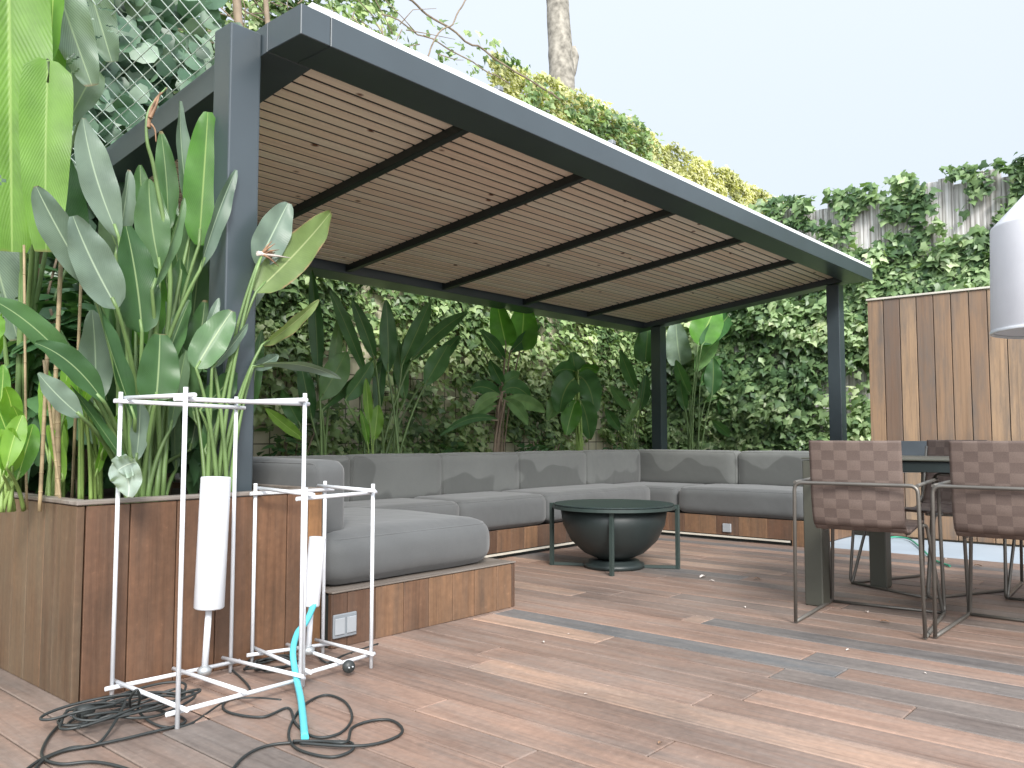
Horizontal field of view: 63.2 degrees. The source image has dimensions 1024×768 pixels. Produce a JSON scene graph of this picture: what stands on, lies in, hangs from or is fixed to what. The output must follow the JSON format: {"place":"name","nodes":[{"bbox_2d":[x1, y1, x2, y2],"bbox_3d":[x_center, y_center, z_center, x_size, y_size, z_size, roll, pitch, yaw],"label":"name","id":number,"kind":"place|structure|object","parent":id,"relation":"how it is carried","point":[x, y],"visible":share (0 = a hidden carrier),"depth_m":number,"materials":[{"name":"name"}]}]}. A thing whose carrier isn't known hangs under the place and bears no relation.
{"place":"outdoors","nodes":[
{"label":"outdoors","id":0,"kind":"place"},
{"bbox_2d":[0,534,1023,767],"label":"deck","id":1,"kind":"structure","parent":0,"point":[686,665],"depth_m":2.86,"materials":[{"name":"brown wood"}]},
{"bbox_2d":[0,252,93,494],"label":"broadleaf shrub","id":2,"kind":"object","parent":1,"relation":"on","point":[33,470],"visible":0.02,"depth_m":3.81,"materials":[{"name":"green plant"}]},
{"bbox_2d":[28,258,114,488],"bbox_3d":[-2.329,0.096,4.431,0.919,2.085,1.020,-1,-4,15],"label":"broadleaf shrub","id":3,"kind":"object","parent":1,"relation":"on","point":[107,483],"visible":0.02,"depth_m":4.26,"materials":[{"name":"green plant"}]},
{"bbox_2d":[0,0,152,339],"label":"net shrub","id":4,"kind":"object","parent":1,"relation":"on","point":[128,32],"visible":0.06,"depth_m":4.74,"materials":[{"name":"green plant"}]},
{"bbox_2d":[70,704,95,717],"bbox_3d":[-1.294,0.988,2.510,0.042,0.040,0.074,-3,-5,41],"label":"cable plug","id":5,"kind":"object","parent":1,"relation":"on","point":[82,707],"visible":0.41,"depth_m":2.50,"materials":[{"name":"black plastic"}]},
{"bbox_2d":[40,725,127,767],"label":"cable","id":6,"kind":"object","parent":1,"relation":"on","point":[46,760],"visible":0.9,"depth_m":2.17,"materials":[{"name":"black rubber"}]},
{"bbox_2d":[34,705,186,767],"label":"cable","id":7,"kind":"object","parent":1,"relation":"on","point":[39,763],"visible":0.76,"depth_m":2.35,"materials":[{"name":"black rubber"}]},
{"bbox_2d":[27,681,201,767],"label":"cable coil","id":8,"kind":"object","parent":1,"relation":"on","point":[104,703],"visible":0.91,"depth_m":2.50,"materials":[{"name":"black rubber"}]},
{"bbox_2d":[0,478,321,703],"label":"wooden planter","id":9,"kind":"object","parent":1,"relation":"on","point":[56,571],"visible":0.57,"depth_m":2.91,"materials":[{"name":"brown wood"}]},
{"bbox_2d":[0,314,10,503],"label":"ginger plant","id":10,"kind":"object","parent":9,"relation":"on","point":[5,380],"visible":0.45,"depth_m":3.08,"materials":[{"name":"green plant"}]},
{"bbox_2d":[0,386,39,512],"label":"ginger plant","id":11,"kind":"object","parent":9,"relation":"on","point":[19,442],"visible":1,"depth_m":2.81,"materials":[{"name":"green plant"}]},
{"bbox_2d":[23,245,27,509],"bbox_3d":[-1.708,-0.026,2.923,0.010,0.930,0.050,-3,-5,41],"label":"bamboo cane","id":12,"kind":"object","parent":9,"relation":"on","point":[25,373],"visible":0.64,"depth_m":2.92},
{"bbox_2d":[37,354,48,510],"bbox_3d":[-1.613,0.141,2.869,0.015,0.590,0.021,-3,-5,41],"label":"bamboo cane","id":13,"kind":"object","parent":9,"relation":"on","point":[42,449],"visible":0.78,"depth_m":2.86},
{"bbox_2d":[42,360,61,497],"bbox_3d":[-1.567,0.177,2.843,0.012,0.516,0.084,-3,-5,41],"label":"bamboo cane","id":14,"kind":"object","parent":9,"relation":"on","point":[53,441],"visible":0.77,"depth_m":2.84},
{"bbox_2d":[38,371,70,496],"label":"ginger plant","id":15,"kind":"object","parent":9,"relation":"on","point":[50,479],"visible":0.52,"depth_m":3.01,"materials":[{"name":"green plant"}]},
{"bbox_2d":[52,263,62,468],"bbox_3d":[-1.694,-0.004,3.090,0.018,0.909,0.025,-3,-5,41],"label":"bamboo cane","id":16,"kind":"object","parent":9,"relation":"on","point":[59,301],"visible":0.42,"depth_m":3.10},
{"bbox_2d":[54,410,60,496],"bbox_3d":[-1.607,0.213,2.947,0.022,0.456,0.034,-3,-5,41],"label":"bamboo cane","id":17,"kind":"object","parent":9,"relation":"on","point":[58,431],"visible":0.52,"depth_m":2.94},
{"bbox_2d":[0,0,118,492],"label":"banana plant","id":18,"kind":"object","parent":9,"relation":"on","point":[50,95],"visible":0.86,"depth_m":2.99,"materials":[{"name":"green plant"}]},
{"bbox_2d":[0,291,138,496],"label":"shrub","id":19,"kind":"object","parent":9,"relation":"on","point":[46,310],"visible":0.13,"depth_m":3.45,"materials":[{"name":"green plant"}]},
{"bbox_2d":[70,283,81,497],"bbox_3d":[-1.669,0.030,3.193,0.013,0.852,0.018,-3,-5,41],"label":"bamboo cane","id":20,"kind":"object","parent":9,"relation":"on","point":[75,419],"visible":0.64,"depth_m":3.18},
{"bbox_2d":[70,379,117,505],"bbox_3d":[-1.569,0.186,3.070,0.261,0.530,0.197,-3,-5,41],"label":"ginger plant","id":21,"kind":"object","parent":9,"relation":"on","point":[96,459],"visible":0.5,"depth_m":3.02,"materials":[{"name":"green plant"}]},
{"bbox_2d":[0,87,237,503],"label":"strelitzia","id":22,"kind":"object","parent":9,"relation":"on","point":[146,281],"visible":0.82,"depth_m":3.03,"materials":[{"name":"green plant"}]},
{"bbox_2d":[114,343,206,494],"bbox_3d":[-1.467,0.136,3.517,0.568,0.725,0.526,-3,-5,41],"label":"shrub","id":23,"kind":"object","parent":9,"relation":"on","point":[193,468],"visible":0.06,"depth_m":3.48,"materials":[{"name":"green plant"}]},
{"bbox_2d":[178,202,340,493],"bbox_3d":[-1.100,-0.137,3.441,0.491,1.224,0.677,-3,-5,41],"label":"strelitzia","id":24,"kind":"object","parent":9,"relation":"on","point":[283,255],"visible":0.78,"depth_m":3.28,"materials":[{"name":"green plant"}]},
{"bbox_2d":[114,0,241,374],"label":"net shrub","id":25,"kind":"object","parent":1,"relation":"on","point":[179,10],"visible":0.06,"depth_m":5.38,"materials":[{"name":"green plant"}]},
{"bbox_2d":[128,689,281,728],"bbox_3d":[-0.975,0.967,2.616,0.216,0.118,0.446,-3,-5,41],"label":"cable","id":26,"kind":"object","parent":1,"relation":"on","point":[149,720],"visible":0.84,"depth_m":2.49,"materials":[{"name":"black rubber"}]},
{"bbox_2d":[104,387,309,728],"bbox_3d":[-0.997,0.529,2.776,0.476,1.003,0.508,-3,-5,41],"label":"rod frame","id":27,"kind":"object","parent":1,"relation":"on","point":[185,397],"visible":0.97,"depth_m":2.75,"materials":[{"name":"white paint"}]},
{"bbox_2d":[108,454,141,497],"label":"limp leaf","id":28,"kind":"object","parent":27,"relation":"hanging from","point":[125,474],"visible":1,"depth_m":2.72,"materials":[{"name":"green plant"}]},
{"bbox_2d":[193,476,230,675],"bbox_3d":[-1.027,0.652,2.849,0.110,0.667,0.109,-3,-5,41],"label":"tube lamp","id":29,"kind":"object","parent":27,"relation":"attached to","point":[212,548],"visible":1,"depth_m":2.82,"materials":[{"name":"white paint"}]},
{"bbox_2d":[243,628,306,671],"bbox_3d":[-0.874,0.977,3.104,0.172,0.152,0.256,-3,-5,41],"label":"cable coil","id":30,"kind":"object","parent":1,"relation":"on","point":[267,659],"visible":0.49,"depth_m":3.11,"materials":[{"name":"black rubber"}]},
{"bbox_2d":[253,424,318,455],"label":"shrub","id":31,"kind":"object","parent":1,"relation":"on","point":[289,438],"visible":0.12,"depth_m":6.25,"materials":[{"name":"green plant"}]},
{"bbox_2d":[221,669,354,767],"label":"cable","id":32,"kind":"object","parent":1,"relation":"on","point":[289,741],"visible":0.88,"depth_m":2.40,"materials":[{"name":"black rubber"}]},
{"bbox_2d":[290,604,315,738],"bbox_3d":[-0.690,0.906,2.713,0.087,0.244,0.769,1,-4,-12],"label":"plastic tube","id":33,"kind":"object","parent":1,"relation":"on","point":[304,732],"visible":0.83,"depth_m":2.75,"materials":[{"name":"teal plastic"}]},
{"bbox_2d":[246,481,376,686],"bbox_3d":[-0.754,0.714,3.116,0.422,0.678,0.367,-3,-5,41],"label":"rod frame","id":34,"kind":"object","parent":1,"relation":"on","point":[324,488],"visible":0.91,"depth_m":3.11,"materials":[{"name":"white paint"}]},
{"bbox_2d":[305,536,325,654],"bbox_3d":[-0.741,0.787,3.112,0.082,0.431,0.062,1,-4,-19],"label":"tube lamp","id":35,"kind":"object","parent":34,"relation":"attached to","point":[315,553],"visible":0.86,"depth_m":3.09,"materials":[{"name":"white paint"}]},
{"bbox_2d":[248,643,378,663],"bbox_3d":[-0.773,1.054,3.275,0.454,0.030,0.334,0,-4,-1],"label":"cable","id":36,"kind":"object","parent":1,"relation":"on","point":[327,662],"visible":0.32,"depth_m":3.24,"materials":[{"name":"black rubber"}]},
{"bbox_2d":[265,270,374,455],"bbox_3d":[-1.439,0.184,6.011,0.400,2.114,0.948,-3,-5,41],"label":"bird of paradise","id":37,"kind":"object","parent":1,"relation":"on","point":[338,363],"visible":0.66,"depth_m":6.00,"materials":[{"name":"green plant"}]},
{"bbox_2d":[293,718,403,747],"bbox_3d":[-0.438,0.993,2.360,0.184,0.022,0.313,-3,-5,41],"label":"cable","id":38,"kind":"object","parent":1,"relation":"on","point":[319,742],"visible":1,"depth_m":2.30,"materials":[{"name":"black rubber"}]},
{"bbox_2d":[342,660,354,672],"bbox_3d":[-0.581,1.013,2.981,0.053,0.046,0.049,-3,-5,41],"label":"ball","id":39,"kind":"object","parent":1,"relation":"on","point":[348,666],"visible":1,"depth_m":2.98,"materials":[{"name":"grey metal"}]},
{"bbox_2d":[360,378,383,453],"bbox_3d":[-1.018,0.602,6.109,0.125,1.290,0.212,-1,-4,17],"label":"canna","id":40,"kind":"object","parent":1,"relation":"on","point":[374,417],"visible":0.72,"depth_m":6.11,"materials":[{"name":"green plant"}]},
{"bbox_2d":[329,290,467,453],"bbox_3d":[-0.870,0.293,6.662,0.410,1.982,1.444,-3,-5,41],"label":"bird of paradise","id":41,"kind":"object","parent":1,"relation":"on","point":[397,355],"visible":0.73,"depth_m":6.63,"materials":[{"name":"green plant"}]},
{"bbox_2d":[431,432,480,453],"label":"shrub","id":42,"kind":"object","parent":1,"relation":"on","point":[451,449],"visible":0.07,"depth_m":7.78,"materials":[{"name":"green plant"}]},
{"bbox_2d":[106,2,872,496],"bbox_3d":[0.311,-0.030,6.617,2.780,2.616,6.959,-3,-5,41],"label":"pergola","id":43,"kind":"object","parent":1,"relation":"on","point":[416,172],"visible":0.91,"depth_m":5.21,"materials":[{"name":"grey paint"}]},
{"bbox_2d":[69,0,220,162],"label":"garden net","id":44,"kind":"object","parent":43,"relation":"hanging from","point":[147,62],"visible":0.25,"depth_m":3.76,"materials":[{"name":"white plastic"}]},
{"bbox_2d":[440,360,544,451],"bbox_3d":[-0.171,0.551,7.411,0.289,1.562,1.500,-3,-5,41],"label":"palm lily","id":45,"kind":"object","parent":1,"relation":"on","point":[520,401],"visible":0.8,"depth_m":7.49,"materials":[{"name":"green plant"}]},
{"bbox_2d":[480,307,540,451],"bbox_3d":[0.013,0.286,8.368,0.258,2.213,0.934,-3,-5,41],"label":"banana plant","id":46,"kind":"object","parent":1,"relation":"on","point":[517,331],"visible":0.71,"depth_m":8.34,"materials":[{"name":"green plant"}]},
{"bbox_2d":[320,511,851,648],"bbox_3d":[0.328,0.912,6.025,2.340,0.660,5.397,-3,-5,41],"label":"corner bench base","id":47,"kind":"object","parent":1,"relation":"on","point":[418,600],"visible":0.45,"depth_m":3.96,"materials":[{"name":"brown wood"}]},
{"bbox_2d":[344,498,458,515],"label":"seat cushion","id":48,"kind":"object","parent":47,"relation":"on","point":[437,506],"visible":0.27,"depth_m":5.37,"materials":[{"name":"grey fabric"}]},
{"bbox_2d":[258,455,349,501],"bbox_3d":[-1.391,0.628,5.303,0.213,0.341,0.798,-3,-5,41],"label":"back cushion","id":49,"kind":"object","parent":48,"relation":"on","point":[344,461],"visible":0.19,"depth_m":5.48,"materials":[{"name":"grey fabric"}]},
{"bbox_2d":[342,453,441,500],"bbox_3d":[-0.855,0.668,5.921,0.214,0.346,0.858,-3,-5,41],"label":"back cushion","id":50,"kind":"object","parent":48,"relation":"on","point":[410,475],"visible":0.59,"depth_m":5.82,"materials":[{"name":"grey fabric"}]},
{"bbox_2d":[322,507,489,584],"bbox_3d":[-0.829,0.782,4.156,1.130,0.255,1.036,-3,-5,41],"label":"seat cushion","id":51,"kind":"object","parent":47,"relation":"on","point":[407,541],"visible":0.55,"depth_m":3.78,"materials":[{"name":"grey fabric"}]},
{"bbox_2d":[252,457,343,535],"bbox_3d":[-1.134,0.517,3.870,0.992,0.352,0.192,-3,-5,41],"label":"back cushion","id":52,"kind":"object","parent":51,"relation":"on","point":[277,471],"visible":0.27,"depth_m":3.58,"materials":[{"name":"grey fabric"}]},
{"bbox_2d":[414,491,545,529],"bbox_3d":[-0.239,0.930,6.110,0.595,0.237,0.930,-3,-5,41],"label":"seat cushion","id":53,"kind":"object","parent":47,"relation":"on","point":[493,510],"visible":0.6,"depth_m":5.93,"materials":[{"name":"grey fabric"}]},
{"bbox_2d":[436,452,518,494],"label":"back cushion","id":54,"kind":"object","parent":53,"relation":"on","point":[467,472],"visible":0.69,"depth_m":6.46,"materials":[{"name":"grey fabric"}]},
{"bbox_2d":[502,483,649,522],"bbox_3d":[0.550,0.988,7.018,0.595,0.240,1.490,-3,-5,41],"label":"seat cushion","id":55,"kind":"object","parent":47,"relation":"on","point":[590,491],"visible":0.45,"depth_m":6.79,"materials":[{"name":"grey fabric"}]},
{"bbox_2d":[515,450,585,488],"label":"back cushion","id":56,"kind":"object","parent":55,"relation":"on","point":[538,469],"visible":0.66,"depth_m":7.14,"materials":[{"name":"grey fabric"}]},
{"bbox_2d":[580,450,640,483],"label":"back cushion","id":57,"kind":"object","parent":55,"relation":"on","point":[612,466],"visible":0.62,"depth_m":7.84,"materials":[{"name":"grey fabric"}]},
{"bbox_2d":[619,482,704,510],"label":"seat cushion","id":58,"kind":"object","parent":47,"relation":"on","point":[664,491],"visible":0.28,"depth_m":7.39,"materials":[{"name":"grey fabric"}]},
{"bbox_2d":[636,449,740,483],"bbox_3d":[1.670,0.806,8.034,1.175,0.343,0.197,-3,-5,41],"label":"back cushion","id":59,"kind":"object","parent":58,"relation":"on","point":[693,466],"visible":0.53,"depth_m":7.90,"materials":[{"name":"grey fabric"}]},
{"bbox_2d":[678,484,803,519],"bbox_3d":[2.077,0.996,7.131,1.135,0.239,0.722,-3,-5,41],"label":"seat cushion","id":60,"kind":"object","parent":47,"relation":"on","point":[757,501],"visible":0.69,"depth_m":6.86,"materials":[{"name":"grey fabric"}]},
{"bbox_2d":[738,450,808,486],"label":"back cushion","id":61,"kind":"object","parent":60,"relation":"on","point":[776,467],"visible":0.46,"depth_m":7.37,"materials":[{"name":"grey fabric"}]},
{"bbox_2d":[549,499,679,575],"bbox_3d":[0.673,1.000,5.516,0.810,0.418,0.810,-3,-5,41],"label":"fire bowl","id":62,"kind":"object","parent":1,"relation":"on","point":[611,536],"visible":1,"depth_m":5.30,"materials":[{"name":"paint"}]},
{"bbox_2d":[793,440,945,639],"bbox_3d":[1.696,0.687,3.945,0.557,0.839,0.630,-3,-5,35],"label":"woven chair","id":63,"kind":"object","parent":1,"relation":"on","point":[858,485],"visible":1,"depth_m":3.74,"materials":[{"name":"brown fabric"}]},
{"bbox_2d":[801,455,949,605],"bbox_3d":[2.904,0.710,3.615,3.000,0.750,0.854,-3,-5,41],"label":"dining table","id":64,"kind":"object","parent":1,"relation":"on","point":[816,557],"visible":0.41,"depth_m":4.25,"materials":[{"name":"grey paint"}]},
{"bbox_2d":[849,440,1007,598],"bbox_3d":[2.363,0.741,4.774,0.630,0.839,0.557,2,-4,-24],"label":"woven chair","id":65,"kind":"object","parent":1,"relation":"on","point":[936,447],"visible":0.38,"depth_m":4.89,"materials":[{"name":"brown leather"}]},
{"bbox_2d":[930,441,1023,638],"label":"woven chair","id":66,"kind":"object","parent":1,"relation":"on","point":[986,481],"visible":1,"depth_m":3.47,"materials":[{"name":"brown leather"}]},
{"bbox_2d":[1003,539,1023,600],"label":"woven chair","id":67,"kind":"object","parent":1,"relation":"on","point":[1008,593],"visible":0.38,"depth_m":4.42,"materials":[{"name":"grey metal"}]},
{"bbox_2d":[198,0,1023,209],"label":"sky","id":68,"kind":"structure","parent":0,"point":[807,98],"materials":[{"name":"white"}]},
{"bbox_2d":[830,535,1023,563],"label":"path","id":69,"kind":"structure","parent":0,"point":[984,552],"depth_m":6.47,"materials":[{"name":"white concrete"}]},
{"bbox_2d":[891,536,950,566],"bbox_3d":[2.998,1.251,6.306,0.260,0.014,1.661,-1,-4,16],"label":"garden hose","id":70,"kind":"object","parent":69,"relation":"on","point":[926,553],"visible":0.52,"depth_m":6.73,"materials":[{"name":"teal rubber"}]},
{"bbox_2d":[855,530,1023,546],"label":"ground","id":71,"kind":"structure","parent":0,"point":[857,532],"depth_m":7.34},
{"bbox_2d":[174,28,645,456],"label":"garden wall","id":72,"kind":"structure","parent":71,"relation":"on","point":[261,439],"depth_m":8.47,"materials":[{"name":"green plant"}]},
{"bbox_2d":[148,0,665,455],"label":"climbing ivy","id":73,"kind":"object","parent":72,"relation":"attached to","point":[296,291],"visible":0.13,"depth_m":8.58,"materials":[{"name":"green plant"}]},
{"bbox_2d":[178,0,456,59],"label":"dry creeper","id":74,"kind":"object","parent":73,"relation":"attached to","point":[247,12],"visible":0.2,"depth_m":7.66,"materials":[{"name":"brown plant"}]},
{"bbox_2d":[232,0,243,26],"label":"vine","id":75,"kind":"object","parent":74,"relation":"attached to","point":[237,10],"visible":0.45,"depth_m":6.54,"materials":[{"name":"beige plant"}]},
{"bbox_2d":[263,0,269,23],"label":"vine","id":76,"kind":"object","parent":74,"relation":"attached to","point":[266,11],"visible":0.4,"depth_m":6.69,"materials":[{"name":"beige plant"}]},
{"bbox_2d":[381,14,509,83],"bbox_3d":[-0.624,-3.411,8.523,0.013,0.109,1.839,-3,-5,41],"label":"vine","id":77,"kind":"object","parent":74,"relation":"attached to","point":[446,48],"visible":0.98,"depth_m":8.53,"materials":[{"name":"brown plant"}]},
{"bbox_2d":[427,0,465,56],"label":"vine","id":78,"kind":"object","parent":74,"relation":"attached to","point":[452,24],"visible":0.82,"depth_m":8.40,"materials":[{"name":"brown plant"}]},
{"bbox_2d":[409,0,560,100],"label":"vine","id":79,"kind":"object","parent":73,"relation":"attached to","point":[474,45],"visible":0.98,"depth_m":8.97,"materials":[{"name":"brown plant"}]},
{"bbox_2d":[486,49,783,213],"bbox_3d":[2.572,-3.157,12.622,0.418,1.080,8.633,-3,-5,41],"label":"hedge top","id":80,"kind":"object","parent":72,"relation":"on","point":[700,171],"visible":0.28,"depth_m":11.93,"materials":[{"name":"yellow plant"}]},
{"bbox_2d":[515,437,559,451],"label":"shrub","id":81,"kind":"object","parent":71,"relation":"on","point":[541,448],"visible":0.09,"depth_m":8.68,"materials":[{"name":"green plant"}]},
{"bbox_2d":[546,0,578,111],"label":"bare tree","id":82,"kind":"object","parent":71,"relation":"on","point":[563,56],"visible":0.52,"depth_m":14.99,"materials":[{"name":"grey plant"}]},
{"bbox_2d":[546,352,601,450],"bbox_3d":[0.658,0.523,8.566,0.408,1.768,0.688,-2,-4,25],"label":"banana plant","id":83,"kind":"object","parent":71,"relation":"on","point":[576,377],"visible":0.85,"depth_m":8.61,"materials":[{"name":"green plant"}]},
{"bbox_2d":[598,441,635,449],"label":"shrub","id":84,"kind":"object","parent":71,"relation":"on","point":[612,448],"visible":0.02,"depth_m":9.93,"materials":[{"name":"green plant"}]},
{"bbox_2d":[605,330,650,449],"bbox_3d":[1.357,0.362,9.765,0.263,2.243,1.114,-3,-5,41],"label":"bird of paradise","id":85,"kind":"object","parent":71,"relation":"on","point":[642,348],"visible":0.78,"depth_m":9.89,"materials":[{"name":"green plant"}]},
{"bbox_2d":[666,312,732,449],"bbox_3d":[2.472,0.225,10.445,1.442,2.606,0.662,2,-4,-27],"label":"bird of paradise","id":86,"kind":"object","parent":71,"relation":"on","point":[707,334],"visible":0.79,"depth_m":10.35,"materials":[{"name":"green plant"}]},
{"bbox_2d":[711,392,732,443],"bbox_3d":[3.212,0.681,11.146,0.201,1.788,2.602,-3,-5,38],"label":"bird of paradise","id":87,"kind":"object","parent":71,"relation":"on","point":[722,428],"visible":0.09,"depth_m":10.35,"materials":[{"name":"green plant"}]},
{"bbox_2d":[645,169,1020,449],"bbox_3d":[5.471,-0.434,8.601,9.544,3.800,0.055,-3,-5,41],"label":"reed screen","id":88,"kind":"object","parent":71,"relation":"on","point":[951,197],"visible":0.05,"depth_m":9.44,"materials":[{"name":"silver plant"}]},
{"bbox_2d":[644,151,1023,451],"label":"climbing creeper","id":89,"kind":"object","parent":88,"relation":"attached to","point":[764,405],"visible":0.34,"depth_m":9.90,"materials":[{"name":"green plant"}]},
{"bbox_2d":[866,286,1023,544],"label":"plank fence","id":90,"kind":"object","parent":71,"relation":"on","point":[944,365],"visible":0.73,"depth_m":7.06,"materials":[{"name":"brown wood"}]},
{"bbox_2d":[990,195,1023,338],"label":"pendant lamp","id":91,"kind":"object","parent":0,"point":[1007,276],"visible":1,"depth_m":3.89,"materials":[{"name":"white metal"}]}
]}

